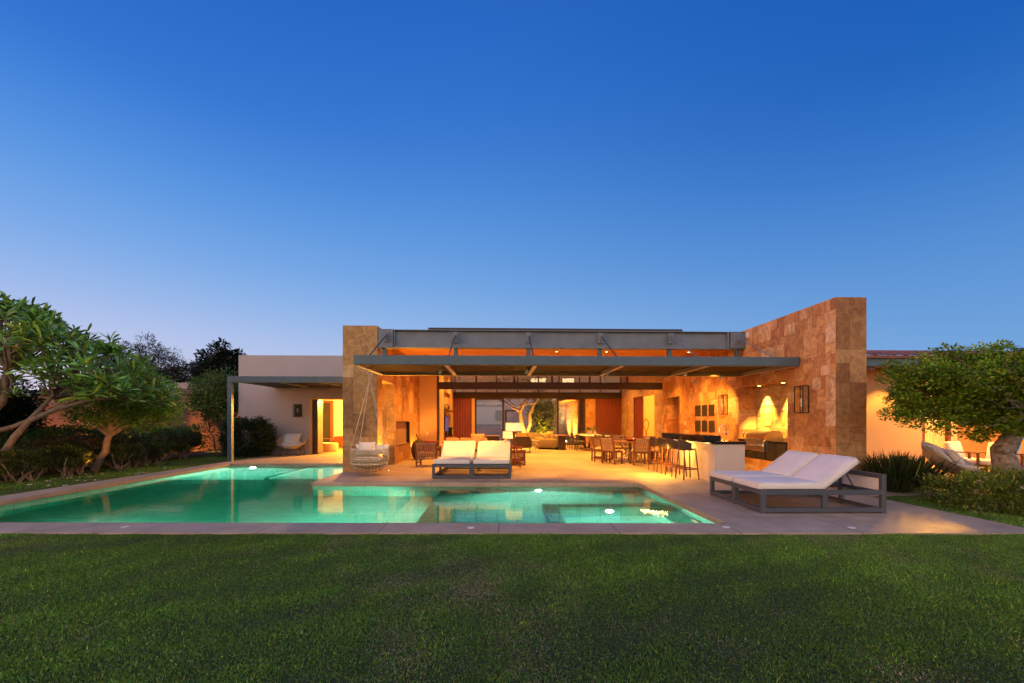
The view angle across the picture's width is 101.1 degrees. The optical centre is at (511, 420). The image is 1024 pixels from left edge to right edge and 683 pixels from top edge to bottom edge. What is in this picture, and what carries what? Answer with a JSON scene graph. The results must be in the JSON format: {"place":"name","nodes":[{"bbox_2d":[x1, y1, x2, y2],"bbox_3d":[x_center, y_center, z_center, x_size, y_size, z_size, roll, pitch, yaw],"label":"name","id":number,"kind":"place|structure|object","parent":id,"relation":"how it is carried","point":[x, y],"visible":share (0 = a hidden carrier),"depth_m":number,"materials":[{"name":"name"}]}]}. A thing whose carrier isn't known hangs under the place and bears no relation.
{"place":"outdoors","nodes":[
{"label":"outdoors","id":0,"kind":"place"},
{"bbox_2d":[0,454,270,495],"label":"side lawn grass","id":1,"kind":"structure","parent":0,"point":[151,465],"depth_m":11.80,"materials":[{"name":"green plant"}]},
{"bbox_2d":[503,431,515,443],"bbox_3d":[-0.113,0.688,17.005,0.528,0.504,0.528,0,0,-2],"label":"table lamp","id":2,"kind":"object","parent":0,"point":[508,435],"visible":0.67,"depth_m":16.77,"materials":[{"name":"white fabric"}]},
{"bbox_2d":[0,449,1023,682],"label":"lawn","id":3,"kind":"structure","parent":0,"point":[196,454],"depth_m":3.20,"materials":[{"name":"plant"}]},
{"bbox_2d":[0,445,53,482],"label":"shrub","id":4,"kind":"object","parent":3,"relation":"on","point":[34,454],"visible":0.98,"depth_m":10.29,"materials":[{"name":"green plant"}]},
{"bbox_2d":[0,371,57,437],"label":"broadleaf tree","id":5,"kind":"object","parent":3,"relation":"on","point":[14,409],"visible":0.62,"depth_m":12.02,"materials":[{"name":"green plant"}]},
{"bbox_2d":[32,443,97,477],"bbox_3d":[-12.089,1.078,11.360,1.200,0.948,1.390,0,0,-2],"label":"shrub","id":6,"kind":"object","parent":3,"relation":"on","point":[73,463],"visible":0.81,"depth_m":11.29,"materials":[{"name":"green plant"}]},
{"bbox_2d":[0,290,185,462],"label":"frangipani tree","id":7,"kind":"object","parent":3,"relation":"on","point":[37,327],"visible":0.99,"depth_m":10.21,"materials":[{"name":"green plant"}]},
{"bbox_2d":[0,421,218,475],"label":"hedge","id":8,"kind":"object","parent":3,"relation":"on","point":[179,439],"visible":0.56,"depth_m":13.12,"materials":[{"name":"green plant"}]},
{"bbox_2d":[4,405,238,468],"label":"garden wall","id":9,"kind":"structure","parent":3,"relation":"on","point":[190,419],"depth_m":20.13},
{"bbox_2d":[97,442,149,470],"bbox_3d":[-12.031,1.091,13.015,1.080,0.917,1.293,0,0,-2],"label":"shrub","id":10,"kind":"object","parent":3,"relation":"on","point":[126,458],"visible":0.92,"depth_m":12.86,"materials":[{"name":"green plant"}]},
{"bbox_2d":[55,374,191,472],"bbox_3d":[-11.317,0.030,12.430,3.250,3.158,2.979,0,0,38],"label":"tree","id":11,"kind":"object","parent":3,"relation":"on","point":[118,420],"visible":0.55,"depth_m":12.23,"materials":[{"name":"green plant"}]},
{"bbox_2d":[30,382,238,409],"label":"neighbour house","id":12,"kind":"structure","parent":3,"relation":"on","point":[183,386],"depth_m":23.63,"materials":[{"name":"ceramic"}]},
{"bbox_2d":[97,333,186,381],"bbox_3d":[-25.261,-2.254,28.877,5.899,7.552,4.358,0,0,-2],"label":"olive tree","id":13,"kind":"object","parent":3,"relation":"on","point":[142,353],"visible":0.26,"depth_m":28.49,"materials":[{"name":"green plant"}]},
{"bbox_2d":[126,438,169,465],"bbox_3d":[-12.349,1.059,14.223,1.081,0.981,1.322,0,0,-2],"label":"shrub","id":14,"kind":"object","parent":3,"relation":"on","point":[157,454],"visible":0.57,"depth_m":14.24,"materials":[{"name":"green plant"}]},
{"bbox_2d":[153,358,198,382],"bbox_3d":[-22.541,-1.469,29.763,5.594,5.988,4.196,0,0,-2],"label":"olive tree","id":15,"kind":"object","parent":3,"relation":"on","point":[182,376],"visible":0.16,"depth_m":28.75,"materials":[{"name":"green plant"}]},
{"bbox_2d":[178,367,238,453],"bbox_3d":[-13.426,-0.478,19.067,3.224,4.085,2.768,0,0,-2],"label":"slender tree","id":16,"kind":"object","parent":3,"relation":"on","point":[205,401],"visible":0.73,"depth_m":18.58,"materials":[{"name":"green plant"}]},
{"bbox_2d":[181,337,246,383],"bbox_3d":[-20.598,-2.139,29.911,4.783,7.318,4.224,0,0,18],"label":"broadleaf tree","id":17,"kind":"object","parent":3,"relation":"on","point":[223,357],"visible":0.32,"depth_m":29.02,"materials":[{"name":"green plant"}]},
{"bbox_2d":[214,415,278,457],"bbox_3d":[-10.985,0.775,17.569,2.510,2.057,2.037,0,0,-2],"label":"dark bush","id":18,"kind":"object","parent":3,"relation":"on","point":[257,448],"visible":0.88,"depth_m":17.24,"materials":[{"name":"green plant"}]},
{"bbox_2d":[239,328,705,454],"bbox_3d":[-0.346,-1.225,19.659,23.450,5.590,13.880,0,0,-2],"label":"villa","id":19,"kind":"object","parent":3,"relation":"on","point":[631,406],"visible":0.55,"depth_m":18.80,"materials":[{"name":"white paint"}]},
{"bbox_2d":[293,404,301,416],"bbox_3d":[-9.449,-0.438,18.559,0.340,0.560,0.140,0,0,-2],"label":"wall lantern","id":20,"kind":"object","parent":19,"relation":"attached to","point":[297,410],"depth_m":18.61,"materials":[{"name":"black metal"}]},
{"bbox_2d":[313,400,322,453],"bbox_3d":[-8.722,0.275,18.929,0.221,2.410,0.550,0,0,-2],"label":"folding door","id":21,"kind":"structure","parent":19,"relation":"in","point":[319,403],"depth_m":18.73,"materials":[{"name":"brown metal"}]},
{"bbox_2d":[323,400,333,441],"bbox_3d":[-10.531,0.190,23.612,1.000,2.620,0.115,0,0,-2],"label":"inner window","id":22,"kind":"structure","parent":19,"relation":"in","point":[324,401],"depth_m":23.57,"materials":[{"name":"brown wood"}]},
{"bbox_2d":[323,442,338,451],"bbox_3d":[-8.845,1.279,20.231,0.950,0.430,0.950,0,0,-2],"label":"ottoman","id":23,"kind":"object","parent":19,"relation":"on","point":[331,447],"visible":0.69,"depth_m":19.88,"materials":[{"name":"beige fabric"}]},
{"bbox_2d":[334,436,342,445],"bbox_3d":[-9.151,1.144,23.319,1.200,0.540,0.508,0,0,-2],"label":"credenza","id":24,"kind":"object","parent":19,"relation":"on","point":[338,439],"visible":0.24,"depth_m":23.06,"materials":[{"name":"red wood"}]},
{"bbox_2d":[334,437,342,445],"bbox_3d":[-9.438,1.144,23.058,0.570,0.500,0.006,0,0,-2],"label":"cabinet door","id":25,"kind":"structure","parent":24,"relation":"in","point":[339,440],"depth_m":23.06,"materials":[{"name":"red wood"}]},
{"bbox_2d":[445,416,447,436],"bbox_3d":[-3.453,0.312,22.202,0.100,1.125,1.400,0,0,-2],"label":"television","id":26,"kind":"object","parent":19,"relation":"on","point":[446,426],"visible":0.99,"depth_m":22.00,"materials":[{"name":"black glass"}]},
{"bbox_2d":[448,427,452,435],"bbox_3d":[-3.428,0.628,23.503,0.233,0.497,0.400,0,0,-2],"label":"speaker","id":27,"kind":"object","parent":19,"relation":"on","point":[450,431],"visible":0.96,"depth_m":23.30},
{"bbox_2d":[635,397,643,438],"bbox_3d":[6.932,0.110,23.000,0.050,2.760,1.340,0,0,-2],"label":"sliding door","id":28,"kind":"structure","parent":19,"relation":"in","point":[639,401],"depth_m":22.84,"materials":[{"name":"red wood"}]},
{"bbox_2d":[0,454,1023,534],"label":"pool deck","id":29,"kind":"structure","parent":3,"relation":"on","point":[692,493],"depth_m":6.79,"materials":[{"name":"stone"}]},
{"bbox_2d":[227,376,342,461],"bbox_3d":[-7.765,-0.060,17.063,5.355,3.120,3.240,0,0,-2],"label":"side canopy","id":30,"kind":"object","parent":29,"relation":"on","point":[301,381],"visible":0.69,"depth_m":15.44,"materials":[{"name":"paint"}]},
{"bbox_2d":[276,433,307,455],"bbox_3d":[-9.470,1.007,18.141,1.230,0.970,1.065,0,0,-6],"label":"dish chair","id":31,"kind":"object","parent":29,"relation":"on","point":[302,440],"visible":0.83,"depth_m":18.02,"materials":[{"name":"wicker"}]},
{"bbox_2d":[283,435,296,442],"bbox_3d":[-9.570,0.820,18.132,0.564,0.388,0.258,0,0,-2],"label":"pillow","id":32,"kind":"object","parent":31,"relation":"on","point":[289,438],"visible":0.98,"depth_m":18.07,"materials":[{"name":"fabric"}]},
{"bbox_2d":[287,433,300,442],"bbox_3d":[-9.503,0.780,18.263,0.635,0.441,0.286,0,0,-2],"label":"pillow","id":33,"kind":"object","parent":31,"relation":"on","point":[297,437],"visible":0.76,"depth_m":18.27,"materials":[{"name":"fabric"}]},
{"bbox_2d":[343,325,418,471],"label":"stone wall","id":34,"kind":"structure","parent":29,"relation":"on","point":[397,399],"depth_m":12.30,"materials":[{"name":"stone"}]},
{"bbox_2d":[411,434,423,459],"bbox_3d":[-3.570,1.007,16.195,0.600,0.986,0.600,0,0,-2],"label":"lidded pot","id":35,"kind":"object","parent":29,"relation":"on","point":[413,447],"visible":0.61,"depth_m":16.01,"materials":[{"name":"brown wicker"}]},
{"bbox_2d":[415,443,440,466],"bbox_3d":[-2.768,1.107,13.909,0.730,0.785,0.741,0,0,2],"label":"slatted armchair","id":36,"kind":"object","parent":29,"relation":"on","point":[422,454],"visible":0.89,"depth_m":13.63,"materials":[{"name":"brown wood"}]},
{"bbox_2d":[424,440,438,453],"bbox_3d":[-2.686,0.880,13.993,0.510,0.432,0.212,0,0,-2],"label":"armchair","id":37,"kind":"object","parent":29,"relation":"on","point":[437,442],"visible":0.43,"depth_m":13.98,"materials":[{"name":"brown wood"}]},
{"bbox_2d":[439,438,486,453],"bbox_3d":[-1.862,1.105,17.150,2.100,0.790,0.900,0,0,-2],"label":"outdoor sofa","id":38,"kind":"object","parent":29,"relation":"on","point":[457,439],"visible":0.17,"depth_m":17.26,"materials":[{"name":"brown wood"}]},
{"bbox_2d":[471,434,483,444],"bbox_3d":[-1.372,0.760,16.864,0.569,0.476,0.249,0,0,-2],"label":"pillow","id":39,"kind":"object","parent":38,"relation":"on","point":[477,437],"visible":0.64,"depth_m":16.82,"materials":[{"name":"beige fabric"}]},
{"bbox_2d":[432,441,511,478],"bbox_3d":[-1.032,1.047,11.833,2.040,0.905,2.030,0,0,1],"label":"double daybed","id":40,"kind":"object","parent":29,"relation":"on","point":[471,458],"visible":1,"depth_m":11.86,"materials":[{"name":"white fabric"}]},
{"bbox_2d":[506,423,522,467],"bbox_3d":[0.066,0.785,13.610,0.559,1.438,0.561,0,0,-2],"label":"floor lamp","id":41,"kind":"object","parent":29,"relation":"on","point":[513,427],"visible":0.99,"depth_m":13.45,"materials":[{"name":"white fabric"}]},
{"bbox_2d":[503,439,525,465],"bbox_3d":[-0.024,1.105,15.057,0.890,0.790,2.100,0,0,-2],"label":"teak sofa","id":42,"kind":"object","parent":29,"relation":"on","point":[522,455],"visible":0.41,"depth_m":14.02,"materials":[{"name":"red wood"}]},
{"bbox_2d":[588,437,607,461],"bbox_3d":[3.143,1.048,15.448,0.606,0.905,0.550,0,0,0],"label":"dining chair","id":43,"kind":"object","parent":29,"relation":"on","point":[593,448],"visible":0.77,"depth_m":15.25,"materials":[{"name":"brown wood"}]},
{"bbox_2d":[591,436,612,459],"bbox_3d":[3.479,1.048,16.273,0.606,0.905,0.550,0,0,44],"label":"dining chair","id":44,"kind":"object","parent":29,"relation":"on","point":[596,440],"visible":0.47,"depth_m":16.33,"materials":[{"name":"brown wicker"}]},
{"bbox_2d":[599,438,622,464],"bbox_3d":[3.445,1.048,14.653,0.606,0.905,0.550,0,0,-42],"label":"dining chair","id":45,"kind":"object","parent":29,"relation":"on","point":[613,450],"visible":1,"depth_m":14.55,"materials":[{"name":"brown wicker"}]},
{"bbox_2d":[612,435,627,458],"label":"dining chair","id":46,"kind":"object","parent":29,"relation":"on","point":[616,445],"visible":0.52,"depth_m":16.83,"materials":[{"name":"brown wicker"}]},
{"bbox_2d":[610,440,642,462],"bbox_3d":[4.330,1.131,15.444,1.490,0.752,1.490,0,0,-2],"label":"round table","id":47,"kind":"object","parent":29,"relation":"on","point":[629,446],"visible":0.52,"depth_m":15.37,"materials":[{"name":"brown wood"}]},
{"bbox_2d":[629,438,649,464],"bbox_3d":[4.327,1.048,14.257,0.550,0.905,0.606,0,0,0],"label":"dining chair","id":48,"kind":"object","parent":29,"relation":"on","point":[643,443],"visible":0.97,"depth_m":14.05,"materials":[{"name":"brown wood"}]},
{"bbox_2d":[635,436,655,459],"bbox_3d":[5.159,1.048,16.296,0.550,0.905,0.606,0,0,44],"label":"dining chair","id":49,"kind":"object","parent":29,"relation":"on","point":[645,437],"visible":0.34,"depth_m":16.33,"materials":[{"name":"brown wood"}]},
{"bbox_2d":[648,437,667,470],"bbox_3d":[4.379,0.991,12.665,0.444,1.022,0.450,0,0,-5],"label":"bar stool","id":50,"kind":"object","parent":29,"relation":"on","point":[654,441],"visible":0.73,"depth_m":12.53,"materials":[{"name":"brown wood"}]},
{"bbox_2d":[650,439,668,463],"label":"dining chair","id":51,"kind":"object","parent":29,"relation":"on","point":[656,451],"visible":0.48,"depth_m":14.60,"materials":[{"name":"brown wood"}]},
{"bbox_2d":[656,437,675,473],"bbox_3d":[4.409,0.991,12.046,0.444,1.022,0.450,0,0,1],"label":"bar stool","id":52,"kind":"object","parent":29,"relation":"on","point":[662,442],"visible":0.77,"depth_m":11.90,"materials":[{"name":"brown wood"}]},
{"bbox_2d":[665,438,686,476],"bbox_3d":[4.438,0.991,11.426,0.444,1.022,0.450,0,0,-4],"label":"bar stool","id":53,"kind":"object","parent":29,"relation":"on","point":[672,444],"visible":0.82,"depth_m":11.29,"materials":[{"name":"brown wood"}]},
{"bbox_2d":[675,439,699,479],"bbox_3d":[4.488,0.991,10.807,0.444,1.022,0.450,0,0,-8],"label":"bar stool","id":54,"kind":"object","parent":29,"relation":"on","point":[684,445],"visible":1,"depth_m":10.66,"materials":[{"name":"brown wood"}]},
{"bbox_2d":[662,433,745,481],"bbox_3d":[5.137,0.935,11.563,1.000,1.130,2.750,0,0,-2],"label":"bar counter","id":55,"kind":"object","parent":29,"relation":"on","point":[715,453],"visible":0.77,"depth_m":10.39,"materials":[{"name":"paint"}]},
{"bbox_2d":[738,438,786,470],"bbox_3d":[7.297,1.028,11.936,0.580,0.945,2.180,0,0,-2],"label":"barbecue cabinet","id":56,"kind":"object","parent":29,"relation":"on","point":[775,450],"visible":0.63,"depth_m":11.73,"materials":[{"name":"stone"}]},
{"bbox_2d":[744,430,783,451],"bbox_3d":[7.219,0.570,12.134,0.643,0.600,0.880,0,0,-2],"label":"gas barbecue","id":57,"kind":"object","parent":56,"relation":"in","point":[755,440],"visible":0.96,"depth_m":11.87,"materials":[{"name":"silver metal"}]},
{"bbox_2d":[710,450,885,513],"bbox_3d":[5.007,1.047,7.661,2.050,0.905,1.760,0,0,-1],"label":"double daybed","id":58,"kind":"object","parent":29,"relation":"on","point":[790,472],"visible":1,"depth_m":7.10,"materials":[{"name":"white fabric"}]},
{"bbox_2d":[662,297,866,488],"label":"stone wall","id":59,"kind":"structure","parent":3,"relation":"on","point":[825,341],"depth_m":10.36,"materials":[{"name":"stone"}]},
{"bbox_2d":[369,329,772,356],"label":"steel beam","id":60,"kind":"structure","parent":59,"relation":"attached to","point":[598,341],"depth_m":12.59,"materials":[{"name":"black metal"}]},
{"bbox_2d":[353,355,799,376],"bbox_3d":[1.607,-1.440,11.371,10.870,0.240,2.370,0,0,-2],"label":"terrace canopy","id":61,"kind":"object","parent":60,"relation":"attached to","point":[465,365],"visible":0.98,"depth_m":10.35,"materials":[{"name":"metal"}]},
{"bbox_2d":[350,372,388,474],"bbox_3d":[-3.887,0.060,11.503,1.045,2.785,0.878,0,0,-2],"label":"hanging chair","id":62,"kind":"object","parent":61,"relation":"hanging from","point":[370,461],"visible":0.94,"depth_m":11.27,"materials":[{"name":"beige wicker"}]},
{"bbox_2d":[358,442,375,452],"bbox_3d":[-3.990,0.740,11.599,0.468,0.304,0.178,0,0,-2],"label":"pillow","id":63,"kind":"object","parent":62,"relation":"on","point":[367,446],"visible":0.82,"depth_m":11.55,"materials":[{"name":"fabric"}]},
{"bbox_2d":[356,444,389,454],"bbox_3d":[-3.895,0.810,11.742,0.981,0.293,0.136,0,0,2],"label":"pillow","id":64,"kind":"object","parent":62,"relation":"on","point":[379,446],"visible":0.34,"depth_m":11.70,"materials":[{"name":"fabric"}]},
{"bbox_2d":[695,405,700,415],"bbox_3d":[6.906,-0.360,15.660,0.024,0.400,0.403,0,0,-2],"label":"wall plaque","id":65,"kind":"object","parent":59,"relation":"attached to","point":[697,410],"depth_m":15.57,"materials":[{"name":"brown wood"}]},
{"bbox_2d":[695,421,700,430],"bbox_3d":[6.906,0.200,15.660,0.024,0.400,0.403,0,0,-2],"label":"wall plaque","id":66,"kind":"object","parent":59,"relation":"attached to","point":[697,425],"depth_m":15.62,"materials":[{"name":"brown"}]},
{"bbox_2d":[702,405,706,415],"bbox_3d":[6.922,-0.360,15.153,0.024,0.400,0.352,0,0,-2],"label":"wall plaque","id":67,"kind":"object","parent":59,"relation":"attached to","point":[704,410],"depth_m":15.12,"materials":[{"name":"brown wood"}]},
{"bbox_2d":[702,421,706,431],"bbox_3d":[6.922,0.200,15.153,0.024,0.400,0.352,0,0,-2],"label":"wall plaque","id":68,"kind":"object","parent":59,"relation":"attached to","point":[704,426],"depth_m":15.12,"materials":[{"name":"brown wood"}]},
{"bbox_2d":[709,404,714,415],"bbox_3d":[6.938,-0.360,14.644,0.024,0.400,0.376,0,0,-2],"label":"wall plaque","id":69,"kind":"object","parent":59,"relation":"attached to","point":[711,409],"depth_m":14.56,"materials":[{"name":"brown wood"}]},
{"bbox_2d":[709,421,714,431],"bbox_3d":[6.938,0.200,14.644,0.024,0.400,0.376,0,0,-2],"label":"wall plaque","id":70,"kind":"object","parent":59,"relation":"attached to","point":[711,426],"depth_m":14.59,"materials":[{"name":"brown wood"}]},
{"bbox_2d":[718,395,727,413],"bbox_3d":[6.902,-0.520,13.775,0.160,0.640,0.300,0,0,-2],"label":"wall lantern","id":71,"kind":"object","parent":59,"relation":"attached to","point":[722,404],"depth_m":13.77,"materials":[{"name":"black metal"}]},
{"bbox_2d":[794,385,808,412],"bbox_3d":[7.015,-0.510,10.207,0.160,0.660,0.300,0,0,-2],"label":"wall lantern","id":72,"kind":"object","parent":59,"relation":"attached to","point":[801,402],"depth_m":10.18,"materials":[{"name":"black metal"}]},
{"bbox_2d":[872,451,948,488],"bbox_3d":[8.517,1.097,9.337,1.540,0.886,1.536,0,0,26],"label":"grass clump","id":73,"kind":"object","parent":3,"relation":"on","point":[917,462],"visible":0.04,"depth_m":8.97,"materials":[{"name":"green plant"}]},
{"bbox_2d":[857,449,967,493],"bbox_3d":[8.191,1.052,9.002,2.276,0.976,2.016,0,0,-2],"label":"grass clump","id":74,"kind":"object","parent":3,"relation":"on","point":[896,472],"visible":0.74,"depth_m":8.73,"materials":[{"name":"green plant"}]},
{"bbox_2d":[886,455,965,489],"bbox_3d":[9.078,1.139,9.438,1.672,0.803,2.085,0,0,-2],"label":"grass clump","id":75,"kind":"object","parent":3,"relation":"on","point":[939,468],"visible":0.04,"depth_m":9.10,"materials":[{"name":"green plant"}]},
{"bbox_2d":[874,339,1023,499],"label":"gnarled tree","id":76,"kind":"object","parent":3,"relation":"on","point":[987,387],"visible":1,"depth_m":7.87,"materials":[{"name":"green plant"}]},
{"bbox_2d":[905,463,1023,515],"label":"flowering shrub","id":77,"kind":"object","parent":3,"relation":"on","point":[967,483],"visible":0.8,"depth_m":7.20,"materials":[{"name":"green plant"}]},
{"bbox_2d":[0,0,1023,395],"label":"sky","id":78,"kind":"structure","parent":0,"point":[261,177],"materials":[{"name":"blue"}]},
{"bbox_2d":[500,439,578,442],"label":"courtyard paving","id":79,"kind":"structure","parent":0,"point":[512,439],"depth_m":30.31,"materials":[{"name":"stone"}]},
{"bbox_2d":[464,376,566,432],"bbox_3d":[0.266,-1.130,28.695,5.966,5.326,5.720,0,0,-38],"label":"courtyard tree","id":80,"kind":"object","parent":79,"relation":"on","point":[520,416],"visible":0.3,"depth_m":28.91,"materials":[{"name":"brown plant"}]},
{"bbox_2d":[456,376,619,438],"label":"courtyard house","id":81,"kind":"structure","parent":79,"relation":"on","point":[489,417],"depth_m":34.06,"materials":[{"name":"paint"}]},
{"bbox_2d":[505,410,520,431],"bbox_3d":[0.123,0.028,33.956,1.348,1.759,0.110,0,0,-2],"label":"window","id":82,"kind":"structure","parent":81,"relation":"in","point":[512,415],"depth_m":33.90,"materials":[{"name":"clear glass"}]},
{"bbox_2d":[530,377,546,381],"bbox_3d":[2.259,-3.375,36.039,1.476,0.650,0.080,0,0,-2],"label":"window","id":83,"kind":"structure","parent":81,"relation":"in","point":[544,378],"depth_m":36.01,"materials":[{"name":"clear glass"}]},
{"bbox_2d":[561,377,574,381],"bbox_3d":[4.822,-3.375,36.120,1.159,0.650,0.080,0,0,-2],"label":"window","id":84,"kind":"structure","parent":81,"relation":"in","point":[569,379],"depth_m":36.09,"materials":[{"name":"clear glass"}]},
{"bbox_2d":[524,390,563,436],"bbox_3d":[2.219,-0.386,30.228,2.909,4.008,2.739,0,0,-41],"label":"courtyard shrub","id":85,"kind":"object","parent":79,"relation":"on","point":[539,409],"visible":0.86,"depth_m":29.71,"materials":[{"name":"green plant"}]},
{"bbox_2d":[555,400,582,442],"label":"slab wall","id":86,"kind":"structure","parent":79,"relation":"on","point":[574,416],"depth_m":30.33,"materials":[{"name":"stone"}]},
{"bbox_2d":[510,445,661,453],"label":"living room floor","id":87,"kind":"structure","parent":0,"point":[568,450],"depth_m":20.34,"materials":[{"name":"stone"}]},
{"bbox_2d":[516,436,531,452],"bbox_3d":[0.532,1.115,19.984,0.800,0.780,0.705,0,0,2],"label":"armchair","id":88,"kind":"object","parent":87,"relation":"on","point":[524,441],"visible":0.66,"depth_m":19.64,"materials":[{"name":"brown fabric"}]},
{"bbox_2d":[514,432,540,444],"bbox_3d":[0.895,1.105,24.741,1.700,0.790,0.900,0,0,-2],"label":"lounge sofa","id":89,"kind":"object","parent":87,"relation":"on","point":[534,434],"visible":0.19,"depth_m":24.85,"materials":[{"name":"beige fabric"}]},
{"bbox_2d":[522,446,550,450],"bbox_3d":[-0.006,1.490,22.361,3.800,0.011,4.100,0,0,-2],"label":"rug","id":90,"kind":"object","parent":87,"relation":"on","point":[537,449],"visible":0.21,"depth_m":21.57,"materials":[{"name":"beige fabric"}]},
{"bbox_2d":[485,435,499,440],"bbox_3d":[-1.032,1.115,20.585,0.800,0.780,0.705,0,0,-12],"label":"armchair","id":91,"kind":"object","parent":90,"relation":"on","point":[492,438],"visible":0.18,"depth_m":20.26,"materials":[{"name":"brown fabric"}]},
{"bbox_2d":[534,434,557,449],"bbox_3d":[1.835,1.105,22.719,1.100,0.790,2.200,0,0,-2],"label":"lounge sofa","id":92,"kind":"object","parent":90,"relation":"on","point":[552,442],"visible":0.8,"depth_m":21.63,"materials":[{"name":"beige fabric"}]},
{"bbox_2d":[555,434,567,449],"bbox_3d":[2.587,1.127,22.193,0.500,0.745,1.600,0,0,-2],"label":"console table","id":93,"kind":"object","parent":87,"relation":"on","point":[561,441],"visible":0.77,"depth_m":21.44,"materials":[{"name":"brown wood"}]},
{"bbox_2d":[572,434,582,448],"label":"dining chair","id":94,"kind":"object","parent":87,"relation":"on","point":[574,439],"visible":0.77,"depth_m":21.71,"materials":[{"name":"brown wood"}]},
{"bbox_2d":[575,434,586,450],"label":"dining chair","id":95,"kind":"object","parent":87,"relation":"on","point":[577,437],"visible":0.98,"depth_m":20.78,"materials":[{"name":"brown wood"}]},
{"bbox_2d":[579,434,607,447],"bbox_3d":[4.153,1.134,22.142,1.240,0.768,3.100,0,0,-2],"label":"long table","id":96,"kind":"object","parent":87,"relation":"on","point":[581,436],"visible":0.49,"depth_m":22.84,"materials":[{"name":"white paint"}]},
{"bbox_2d":[867,487,960,495],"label":"stepping stone path","id":97,"kind":"structure","parent":0,"point":[889,493],"depth_m":8.70,"materials":[{"name":"stone"}]},
{"bbox_2d":[921,441,983,488],"bbox_3d":[9.876,0.989,9.438,1.065,1.006,1.190,0,0,30],"label":"dish chair","id":98,"kind":"object","parent":97,"relation":"on","point":[968,465],"visible":0.45,"depth_m":9.27,"materials":[{"name":"fabric"}]},
{"bbox_2d":[926,446,951,461],"bbox_3d":[9.682,0.760,9.555,0.311,0.352,0.600,0,0,30],"label":"pillow","id":99,"kind":"object","parent":98,"relation":"on","point":[939,451],"visible":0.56,"depth_m":9.37,"materials":[{"name":"fabric"}]},
{"bbox_2d":[942,448,964,464],"bbox_3d":[9.893,0.820,9.432,0.271,0.373,0.540,0,0,30],"label":"pillow","id":100,"kind":"object","parent":98,"relation":"on","point":[953,455],"visible":0.66,"depth_m":9.27,"materials":[{"name":"fabric"}]},
{"bbox_2d":[834,488,1023,526],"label":"lawn grass","id":101,"kind":"structure","parent":0,"point":[1014,520],"depth_m":7.08,"materials":[{"name":"green plant"}]},
{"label":"pool basin","id":102,"kind":"structure","parent":0,"visible":0},
{"bbox_2d":[0,466,712,522],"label":"pool water","id":103,"kind":"structure","parent":102,"relation":"in","point":[262,494],"depth_m":8.12,"materials":[{"name":"teal liquid"}]},
{"bbox_2d":[0,465,714,522],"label":"pool waterline band","id":104,"kind":"object","parent":102,"relation":"attached to","point":[365,485],"visible":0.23,"depth_m":10.16,"materials":[{"name":"tile"}]},
{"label":"right terrace","id":105,"kind":"structure","parent":0,"visible":0},
{"bbox_2d":[866,350,1023,465],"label":"wing","id":106,"kind":"structure","parent":105,"relation":"on","point":[887,436],"depth_m":12.36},
{"bbox_2d":[944,441,986,467],"bbox_3d":[12.888,1.051,11.913,0.790,0.897,0.800,0,0,-22],"label":"lounge armchair","id":107,"kind":"object","parent":105,"relation":"on","point":[956,446],"visible":0.34,"depth_m":12.05,"materials":[{"name":"white fabric"}]},
{"bbox_2d":[968,442,1023,469],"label":"lounge armchair","id":108,"kind":"object","parent":105,"relation":"on","point":[986,461],"visible":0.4,"depth_m":11.39,"materials":[{"name":"white fabric"}]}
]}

